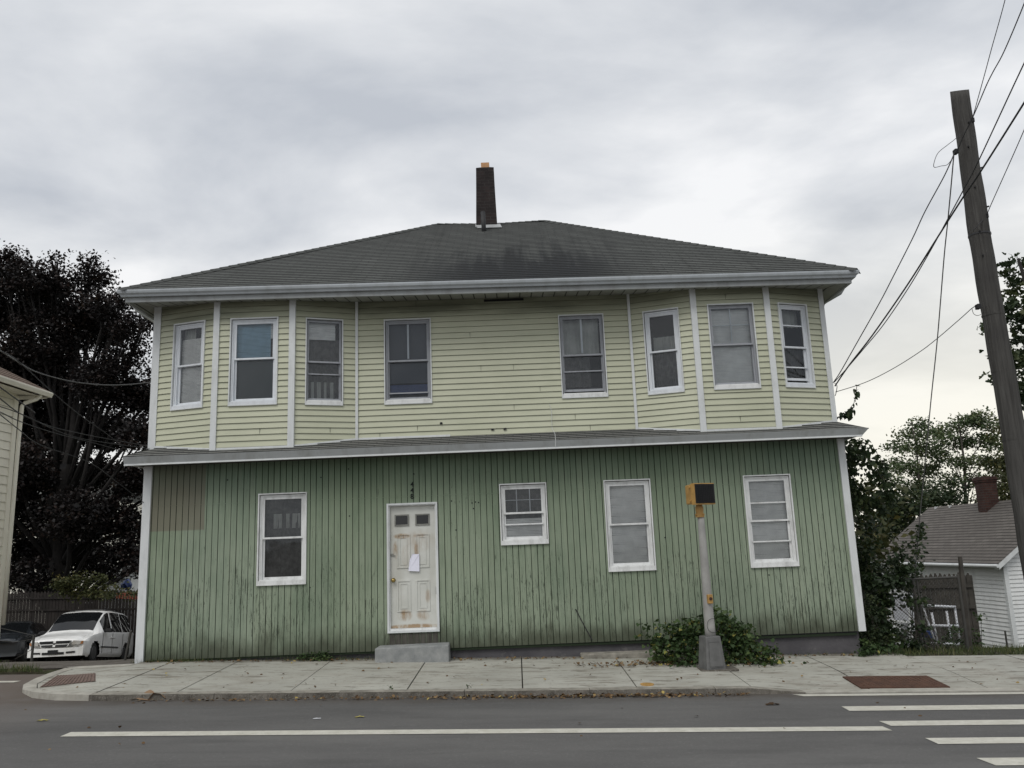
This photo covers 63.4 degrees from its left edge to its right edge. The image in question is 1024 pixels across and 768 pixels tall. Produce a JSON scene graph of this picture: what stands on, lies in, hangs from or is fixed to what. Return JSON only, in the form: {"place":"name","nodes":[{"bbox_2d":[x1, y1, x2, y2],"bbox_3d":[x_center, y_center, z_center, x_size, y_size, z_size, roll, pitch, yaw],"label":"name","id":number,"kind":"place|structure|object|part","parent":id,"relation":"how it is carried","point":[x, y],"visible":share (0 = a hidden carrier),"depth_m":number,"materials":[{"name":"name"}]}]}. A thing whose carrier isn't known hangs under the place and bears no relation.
{"place":"outdoors","nodes":[
{"label":"outdoors","id":0,"kind":"place"},
{"bbox_2d":[0,659,134,668],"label":"gravel lot","id":1,"kind":"structure","parent":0,"point":[59,664],"depth_m":13.60,"materials":[{"name":"grey gravel"}]},
{"bbox_2d":[1,628,131,661],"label":"wire fence","id":2,"kind":"object","parent":1,"relation":"on","point":[33,643],"visible":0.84,"depth_m":14.40,"materials":[{"name":"grey metal"}]},
{"bbox_2d":[27,609,132,661],"bbox_3d":[-15.146,8.949,29.364,2.380,1.865,4.910,-1,-18,-6],"label":"minivan","id":3,"kind":"object","parent":1,"relation":"on","point":[84,635],"visible":0.94,"depth_m":28.48,"materials":[{"name":"white paint"}]},
{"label":"side window","id":4,"kind":"part","parent":3,"relation":"part of","materials":[{"name":"black glass"}]},
{"bbox_2d":[0,674,1023,767],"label":"road","id":5,"kind":"structure","parent":0,"point":[944,730],"depth_m":8.43,"materials":[{"name":"grey asphalt"}]},
{"bbox_2d":[131,690,165,699],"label":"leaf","id":6,"kind":"object","parent":5,"relation":"on","point":[150,691],"visible":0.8,"depth_m":10.74,"materials":[{"name":"brown plant"}]},
{"bbox_2d":[89,686,805,700],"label":"kerb","id":7,"kind":"structure","parent":5,"relation":"on","point":[248,695],"depth_m":10.73,"materials":[{"name":"concrete"}]},
{"bbox_2d":[22,663,1023,700],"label":"kerb ramp","id":8,"kind":"structure","parent":5,"relation":"on","point":[30,689],"depth_m":10.81,"materials":[{"name":"concrete"}]},
{"bbox_2d":[0,571,1023,674],"bbox_3d":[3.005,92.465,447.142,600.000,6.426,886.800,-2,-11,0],"label":"ground","id":9,"kind":"structure","parent":0,"point":[48,670],"depth_m":13.21,"materials":[{"name":"soil"}]},
{"bbox_2d":[0,659,46,672],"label":"grass","id":10,"kind":"structure","parent":9,"relation":"on","point":[23,669],"depth_m":12.93,"materials":[{"name":"green plant"}]},
{"bbox_2d":[0,621,47,661],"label":"parked car","id":11,"kind":"object","parent":9,"relation":"on","point":[13,649],"visible":0.49,"depth_m":28.94,"materials":[{"name":"grey paint"}]},
{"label":"side window","id":12,"kind":"part","parent":11,"relation":"part of","materials":[{"name":"black glass"}]},
{"bbox_2d":[0,367,53,628],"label":"cream house","id":13,"kind":"structure","parent":9,"relation":"on","point":[17,387],"depth_m":18.23,"materials":[{"name":"beige wood"}]},
{"bbox_2d":[0,386,34,412],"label":"cable","id":14,"kind":"object","parent":13,"relation":"attached to","point":[17,399],"visible":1,"depth_m":10.53,"materials":[{"name":"black rubber"}]},
{"bbox_2d":[2,590,137,661],"bbox_3d":[-17.435,9.614,32.133,12.613,3.368,0.162,-3,-11,2],"label":"stockade fence","id":15,"kind":"object","parent":9,"relation":"on","point":[33,608],"visible":0.2,"depth_m":32.27,"materials":[{"name":"brown wood"}]},
{"bbox_2d":[8,465,142,623],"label":"distant house","id":16,"kind":"structure","parent":9,"relation":"on","point":[135,500],"depth_m":51.45,"materials":[{"name":"beige"}]},
{"bbox_2d":[0,241,153,660],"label":"copper beech","id":17,"kind":"object","parent":9,"relation":"on","point":[72,531],"visible":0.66,"depth_m":35.31,"materials":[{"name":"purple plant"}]},
{"bbox_2d":[45,570,116,612],"bbox_3d":[-16.980,9.032,31.711,4.510,3.741,2.332,-12,-15,41],"label":"bush","id":18,"kind":"object","parent":9,"relation":"on","point":[70,585],"visible":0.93,"depth_m":31.10,"materials":[{"name":"green plant"}]},
{"bbox_2d":[89,581,137,623],"bbox_3d":[-15.008,9.061,30.937,1.886,3.297,3.914,7,-14,-37],"label":"bush","id":19,"kind":"object","parent":9,"relation":"on","point":[112,595],"visible":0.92,"depth_m":30.15,"materials":[{"name":"green plant"}]},
{"bbox_2d":[101,568,138,635],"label":"garage","id":20,"kind":"structure","parent":9,"relation":"on","point":[134,582],"depth_m":42.98,"materials":[{"name":"grey"}]},
{"bbox_2d":[121,578,131,589],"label":"tarp","id":21,"kind":"object","parent":9,"relation":"on","point":[126,584],"visible":0.74,"depth_m":41.30,"materials":[{"name":"blue plastic"}]},
{"bbox_2d":[116,593,137,599],"bbox_3d":[-14.601,8.080,31.527,0.928,0.263,0.030,-2,-11,0],"label":"safety net","id":22,"kind":"object","parent":9,"relation":"on","point":[127,596],"visible":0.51,"depth_m":31.52,"materials":[{"name":"grey"}]},
{"bbox_2d":[116,162,868,663],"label":"two storey house","id":23,"kind":"structure","parent":9,"relation":"on","point":[518,436],"depth_m":13.97,"materials":[{"name":"paint"}]},
{"bbox_2d":[0,350,127,451],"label":"cable","id":24,"kind":"object","parent":23,"relation":"attached to","point":[59,398],"visible":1,"depth_m":11.65,"materials":[{"name":"black rubber"}]},
{"bbox_2d":[0,412,128,452],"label":"cable","id":25,"kind":"object","parent":23,"relation":"attached to","point":[57,433],"visible":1,"depth_m":11.16,"materials":[{"name":"black rubber"}]},
{"bbox_2d":[0,414,143,502],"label":"cable","id":26,"kind":"object","parent":23,"relation":"attached to","point":[67,454],"visible":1,"depth_m":11.72,"materials":[{"name":"black rubber"}]},
{"bbox_2d":[0,398,146,445],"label":"cable","id":27,"kind":"object","parent":23,"relation":"attached to","point":[70,431],"visible":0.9,"depth_m":11.93,"materials":[{"name":"black rubber"}]},
{"bbox_2d":[0,406,147,448],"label":"cable","id":28,"kind":"object","parent":23,"relation":"attached to","point":[64,433],"visible":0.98,"depth_m":11.47,"materials":[{"name":"black rubber"}]},
{"bbox_2d":[0,351,150,385],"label":"cable","id":29,"kind":"object","parent":23,"relation":"attached to","point":[73,381],"visible":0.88,"depth_m":13.00,"materials":[{"name":"rubber"}]},
{"bbox_2d":[170,320,205,410],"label":"window","id":30,"kind":"structure","parent":23,"relation":"in","point":[187,376],"depth_m":14.39,"materials":[{"name":"grey glass"}]},
{"bbox_2d":[228,317,278,406],"bbox_3d":[-4.399,-0.329,14.413,0.827,1.533,0.654,-2,-11,0],"label":"window","id":31,"kind":"structure","parent":23,"relation":"in","point":[253,346],"depth_m":14.21,"materials":[{"name":"grey glass"}]},
{"bbox_2d":[256,492,306,585],"bbox_3d":[-3.821,2.628,14.075,0.815,1.507,0.654,-2,-11,0],"label":"window","id":32,"kind":"structure","parent":23,"relation":"in","point":[282,517],"depth_m":13.92,"materials":[{"name":"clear glass"}]},
{"bbox_2d":[305,317,342,405],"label":"window","id":33,"kind":"structure","parent":23,"relation":"in","point":[324,339],"depth_m":14.45,"materials":[{"name":"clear glass"}]},
{"bbox_2d":[384,318,431,404],"bbox_3d":[-1.818,-0.341,14.776,0.829,1.527,0.654,-2,-11,0],"label":"window","id":34,"kind":"structure","parent":23,"relation":"in","point":[407,343],"depth_m":14.59,"materials":[{"name":"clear glass"}]},
{"bbox_2d":[390,505,436,627],"bbox_3d":[-1.633,3.011,13.709,0.761,1.973,0.066,-2,-11,0],"label":"door","id":35,"kind":"structure","parent":23,"relation":"in","point":[412,528],"depth_m":13.73,"materials":[{"name":"white wood"}]},
{"bbox_2d":[408,554,418,570],"bbox_3d":[-1.626,2.962,13.724,0.182,0.287,0.014,-2,-11,0],"label":"notice","id":36,"kind":"object","parent":35,"relation":"attached to","point":[414,563],"visible":1,"depth_m":13.72,"materials":[{"name":"white paper"}]},
{"bbox_2d":[499,482,548,544],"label":"window","id":37,"kind":"structure","parent":23,"relation":"in","point":[523,506],"depth_m":13.93,"materials":[{"name":"clear glass"}]},
{"bbox_2d":[558,313,607,398],"bbox_3d":[1.240,-0.436,14.775,0.800,1.498,0.654,-2,-11,0],"label":"window","id":38,"kind":"structure","parent":23,"relation":"in","point":[583,366],"depth_m":14.65,"materials":[{"name":"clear glass"}]},
{"bbox_2d":[603,478,655,571],"bbox_3d":[1.956,2.401,14.083,0.787,1.504,0.654,-2,-11,0],"label":"window","id":39,"kind":"structure","parent":23,"relation":"in","point":[627,502],"depth_m":13.88,"materials":[{"name":"grey glass"}]},
{"bbox_2d":[642,307,684,394],"bbox_3d":[2.712,-0.514,14.577,0.624,1.493,0.654,-6,-12,19],"label":"window","id":40,"kind":"structure","parent":23,"relation":"in","point":[662,339],"depth_m":14.43,"materials":[{"name":"grey glass"}]},
{"bbox_2d":[707,302,760,389],"bbox_3d":[3.776,-0.589,14.412,0.794,1.501,0.654,-2,-11,0],"label":"window","id":41,"kind":"structure","parent":23,"relation":"in","point":[732,329],"depth_m":14.21,"materials":[{"name":"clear glass"}]},
{"bbox_2d":[742,474,799,567],"bbox_3d":[4.303,2.328,14.083,0.796,1.517,0.654,-2,-11,0],"label":"window","id":42,"kind":"structure","parent":23,"relation":"in","point":[769,508],"depth_m":13.87,"materials":[{"name":"grey glass"}]},
{"bbox_2d":[777,302,815,387],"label":"window","id":43,"kind":"structure","parent":23,"relation":"in","point":[795,339],"depth_m":14.42,"materials":[{"name":"white plastic"}]},
{"bbox_2d":[837,385,901,518],"bbox_3d":[6.286,1.243,14.879,1.112,2.363,1.494,-7,-12,22],"label":"climbing vine","id":44,"kind":"object","parent":23,"relation":"attached to","point":[854,457],"visible":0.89,"depth_m":14.59,"materials":[{"name":"green plant"}]},
{"bbox_2d":[835,102,1023,385],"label":"cable","id":45,"kind":"object","parent":23,"relation":"attached to","point":[1000,140],"visible":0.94,"depth_m":11.49,"materials":[{"name":"black rubber"}]},
{"bbox_2d":[835,63,1023,381],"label":"cable","id":46,"kind":"object","parent":23,"relation":"attached to","point":[948,216],"visible":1,"depth_m":11.09,"materials":[{"name":"black rubber"}]},
{"bbox_2d":[861,592,893,652],"bbox_3d":[6.096,3.985,13.852,0.602,1.012,0.843,-13,-16,43],"label":"shrub","id":47,"kind":"object","parent":9,"relation":"on","point":[870,629],"visible":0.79,"depth_m":13.72,"materials":[{"name":"green plant"}]},
{"bbox_2d":[853,638,903,656],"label":"bush","id":48,"kind":"object","parent":9,"relation":"on","point":[885,648],"visible":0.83,"depth_m":13.29,"materials":[{"name":"green plant"}]},
{"bbox_2d":[853,470,919,637],"bbox_3d":[8.080,4.178,18.991,2.696,4.300,4.458,-11,-14,36],"label":"tree","id":49,"kind":"object","parent":9,"relation":"on","point":[884,539],"visible":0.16,"depth_m":18.90,"materials":[{"name":"green plant"}]},
{"bbox_2d":[852,504,939,648],"bbox_3d":[6.848,3.586,15.400,1.768,2.926,2.205,-9,-13,30],"label":"shrub","id":50,"kind":"object","parent":9,"relation":"on","point":[864,561],"visible":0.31,"depth_m":15.59,"materials":[{"name":"green plant"}]},
{"bbox_2d":[855,483,938,549],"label":"tree","id":51,"kind":"object","parent":9,"relation":"on","point":[905,512],"visible":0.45,"depth_m":42.01,"materials":[{"name":"green plant"}]},
{"bbox_2d":[892,595,907,620],"bbox_3d":[7.880,4.540,16.803,0.354,0.521,0.030,-2,-11,0],"label":"board","id":52,"kind":"object","parent":9,"relation":"on","point":[903,615],"visible":0.37,"depth_m":16.77,"materials":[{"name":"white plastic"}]},
{"bbox_2d":[860,551,944,652],"bbox_3d":[6.471,3.678,13.960,1.531,1.705,0.771,-2,-11,0],"label":"shrub","id":53,"kind":"object","parent":9,"relation":"on","point":[885,585],"visible":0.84,"depth_m":13.93,"materials":[{"name":"green plant"}]},
{"bbox_2d":[900,623,909,644],"bbox_3d":[7.834,4.994,16.509,0.178,0.455,0.030,-2,-11,0],"label":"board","id":54,"kind":"object","parent":9,"relation":"on","point":[903,627],"visible":0.23,"depth_m":16.52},
{"bbox_2d":[877,415,949,510],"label":"locust tree","id":55,"kind":"object","parent":9,"relation":"on","point":[901,466],"visible":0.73,"depth_m":56.23,"materials":[{"name":"green plant"}]},
{"bbox_2d":[861,575,969,651],"bbox_3d":[6.840,3.997,14.047,1.690,1.429,0.052,-2,-11,0],"label":"chain link fence","id":56,"kind":"object","parent":9,"relation":"on","point":[959,591],"visible":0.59,"depth_m":14.07,"materials":[{"name":"grey metal"}]},
{"bbox_2d":[907,475,975,512],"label":"tree","id":57,"kind":"object","parent":9,"relation":"on","point":[944,495],"visible":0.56,"depth_m":45.44,"materials":[{"name":"green plant"}]},
{"bbox_2d":[922,605,960,644],"bbox_3d":[8.463,4.739,16.319,0.690,0.805,0.076,-2,-11,0],"label":"plastic stand","id":58,"kind":"object","parent":9,"relation":"on","point":[947,618],"visible":0.48,"depth_m":16.33,"materials":[{"name":"white plastic"}]},
{"bbox_2d":[906,572,980,648],"bbox_3d":[9.373,5.083,17.924,1.411,1.947,0.160,-2,-11,0],"label":"stockade fence","id":59,"kind":"object","parent":9,"relation":"on","point":[974,623],"visible":0.44,"depth_m":17.95,"materials":[{"name":"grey wood"}]},
{"bbox_2d":[902,612,986,651],"bbox_3d":[7.729,4.519,14.730,1.591,0.851,0.587,-2,-11,0],"label":"shrub","id":60,"kind":"object","parent":9,"relation":"on","point":[961,634],"visible":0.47,"depth_m":14.78,"materials":[{"name":"green plant"}]},
{"bbox_2d":[875,476,1023,647],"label":"white cottage","id":61,"kind":"structure","parent":9,"relation":"on","point":[979,537],"depth_m":23.07,"materials":[{"name":"white painted clapboard"},{"name":"brown grey shingle"},{"name":"red brick"}]},
{"bbox_2d":[920,405,1003,503],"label":"locust tree","id":62,"kind":"object","parent":9,"relation":"on","point":[961,424],"visible":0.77,"depth_m":54.14,"materials":[{"name":"green plant"}]},
{"bbox_2d":[958,556,972,650],"bbox_3d":[7.873,3.858,14.420,0.252,1.677,0.106,8,-15,-42],"label":"wooden post","id":63,"kind":"object","parent":9,"relation":"on","point":[963,586],"visible":0.59,"depth_m":14.41,"materials":[{"name":"brown wood"}]},
{"bbox_2d":[967,465,1010,503],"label":"tree","id":64,"kind":"object","parent":9,"relation":"on","point":[1001,491],"visible":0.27,"depth_m":44.33,"materials":[{"name":"green plant"}]},
{"bbox_2d":[971,423,1009,498],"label":"locust tree","id":65,"kind":"object","parent":9,"relation":"on","point":[1001,458],"visible":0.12,"depth_m":50.37,"materials":[{"name":"green plant"}]},
{"bbox_2d":[976,252,1023,410],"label":"maple tree","id":66,"kind":"object","parent":9,"relation":"on","point":[1011,303],"visible":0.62,"depth_m":25.20,"materials":[{"name":"green plant"}]},
{"bbox_2d":[1004,631,1007,646],"bbox_3d":[9.710,5.081,16.260,0.035,0.448,0.035,-2,-11,0],"label":"metal stake","id":67,"kind":"object","parent":9,"relation":"on","point":[1005,634],"visible":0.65,"depth_m":16.27,"materials":[{"name":"black metal"}]},
{"bbox_2d":[0,0,1023,537],"label":"sky","id":68,"kind":"structure","parent":0,"point":[169,138],"materials":[{"name":"grey"}]},
{"bbox_2d":[96,659,955,692],"bbox_3d":[12.252,4.125,12.085,35.800,1.098,2.630,-2,-11,0],"label":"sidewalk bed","id":69,"kind":"object","parent":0,"point":[521,674],"visible":0.1,"depth_m":12.07,"materials":[{"name":"grey concrete"}]},
{"bbox_2d":[38,652,1023,692],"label":"sidewalk","id":70,"kind":"structure","parent":0,"point":[818,672],"depth_m":11.90,"materials":[{"name":"concrete"}]},
{"bbox_2d":[40,673,95,686],"bbox_3d":[-6.355,4.294,12.069,0.714,0.049,1.002,1,-12,-16],"label":"tactile panel","id":71,"kind":"object","parent":70,"relation":"on","point":[68,679],"visible":1,"depth_m":11.97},
{"bbox_2d":[294,650,332,660],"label":"weed clump","id":72,"kind":"object","parent":70,"relation":"on","point":[317,657],"visible":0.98,"depth_m":13.30,"materials":[{"name":"green plant"}]},
{"bbox_2d":[375,642,450,663],"bbox_3d":[-1.577,4.318,13.230,1.170,0.300,0.374,-2,-11,0],"label":"doorstep","id":73,"kind":"object","parent":70,"relation":"on","point":[430,652],"visible":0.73,"depth_m":13.06,"materials":[{"name":"grey concrete"}]},
{"bbox_2d":[102,651,864,663],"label":"weeds","id":74,"kind":"object","parent":70,"relation":"on","point":[188,660],"visible":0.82,"depth_m":13.34,"materials":[{"name":"green plant"}]},
{"bbox_2d":[24,653,1019,749],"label":"leaf litter","id":75,"kind":"object","parent":70,"relation":"on","point":[609,695],"visible":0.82,"depth_m":10.65,"materials":[{"name":"brown plant"}]},
{"bbox_2d":[640,682,653,685],"bbox_3d":[1.801,4.006,11.039,0.180,0.029,0.180,-2,-11,0],"label":"access plate","id":76,"kind":"object","parent":70,"relation":"on","point":[647,684],"visible":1,"depth_m":10.99,"materials":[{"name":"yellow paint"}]},
{"bbox_2d":[685,483,738,671],"bbox_3d":[2.957,2.856,12.409,0.540,2.715,0.407,-2,-11,0],"label":"pedestrian signal","id":77,"kind":"object","parent":70,"relation":"on","point":[711,654],"visible":1,"depth_m":12.30,"materials":[{"name":"metal"}]},
{"bbox_2d":[633,605,806,667],"bbox_3d":[3.169,4.005,12.860,2.563,1.072,1.261,-2,-11,0],"label":"bush","id":78,"kind":"object","parent":70,"relation":"on","point":[744,646],"visible":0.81,"depth_m":12.73,"materials":[{"name":"green plant"}]},
{"bbox_2d":[842,675,949,688],"bbox_3d":[5.179,4.033,11.206,1.170,0.109,0.620,-2,-11,0],"label":"tactile panel","id":79,"kind":"object","parent":70,"relation":"on","point":[873,682],"visible":1,"depth_m":11.16,"materials":[{"name":"orange metal"}]},
{"bbox_2d":[950,89,1023,577],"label":"utility pole","id":80,"kind":"object","parent":70,"relation":"on","point":[990,305],"visible":0.97,"depth_m":11.48,"materials":[{"name":"brown wood"}]},
{"bbox_2d":[833,156,952,382],"bbox_3d":[6.016,-1.675,13.166,0.106,2.768,3.140,1,-12,-17],"label":"cable","id":81,"kind":"object","parent":80,"relation":"attached to","point":[897,267],"visible":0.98,"depth_m":13.02,"materials":[{"name":"black rubber"}]},
{"bbox_2d":[837,306,974,391],"bbox_3d":[6.073,-0.478,12.908,0.114,0.634,3.157,1,-12,-17],"label":"cable","id":82,"kind":"object","parent":80,"relation":"attached to","point":[911,357],"visible":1,"depth_m":12.81,"materials":[{"name":"rubber"}]},
{"bbox_2d":[910,153,953,640],"bbox_3d":[6.821,0.631,13.291,0.239,7.296,4.210,-3,-11,5],"label":"cable","id":83,"kind":"object","parent":80,"relation":"attached to","point":[934,370],"visible":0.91,"depth_m":13.44,"materials":[{"name":"rubber"}]},
{"bbox_2d":[891,522,935,597],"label":"ivy column","id":84,"kind":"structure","parent":83,"relation":"attached to","point":[920,537],"depth_m":14.59,"materials":[{"name":"green plant"}]},
{"bbox_2d":[933,135,958,167],"bbox_3d":[6.228,-3.339,11.855,0.476,0.522,0.041,-2,-11,0],"label":"cable","id":85,"kind":"object","parent":80,"relation":"attached to","point":[940,150],"visible":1,"depth_m":11.83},
{"bbox_2d":[973,0,1004,113],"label":"cable","id":86,"kind":"object","parent":80,"relation":"attached to","point":[989,55],"visible":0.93,"depth_m":11.51,"materials":[{"name":"black rubber"}]},
{"bbox_2d":[957,4,1023,151],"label":"cable","id":87,"kind":"object","parent":80,"relation":"attached to","point":[991,75],"visible":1,"depth_m":11.06,"materials":[{"name":"black rubber"}]},
{"bbox_2d":[972,130,1023,230],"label":"cable","id":88,"kind":"object","parent":80,"relation":"attached to","point":[1001,180],"visible":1,"depth_m":11.05,"materials":[{"name":"black rubber"}]},
{"bbox_2d":[860,642,1023,655],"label":"grass","id":89,"kind":"structure","parent":0,"point":[1012,648],"depth_m":13.48,"materials":[{"name":"green plant"}]}
]}

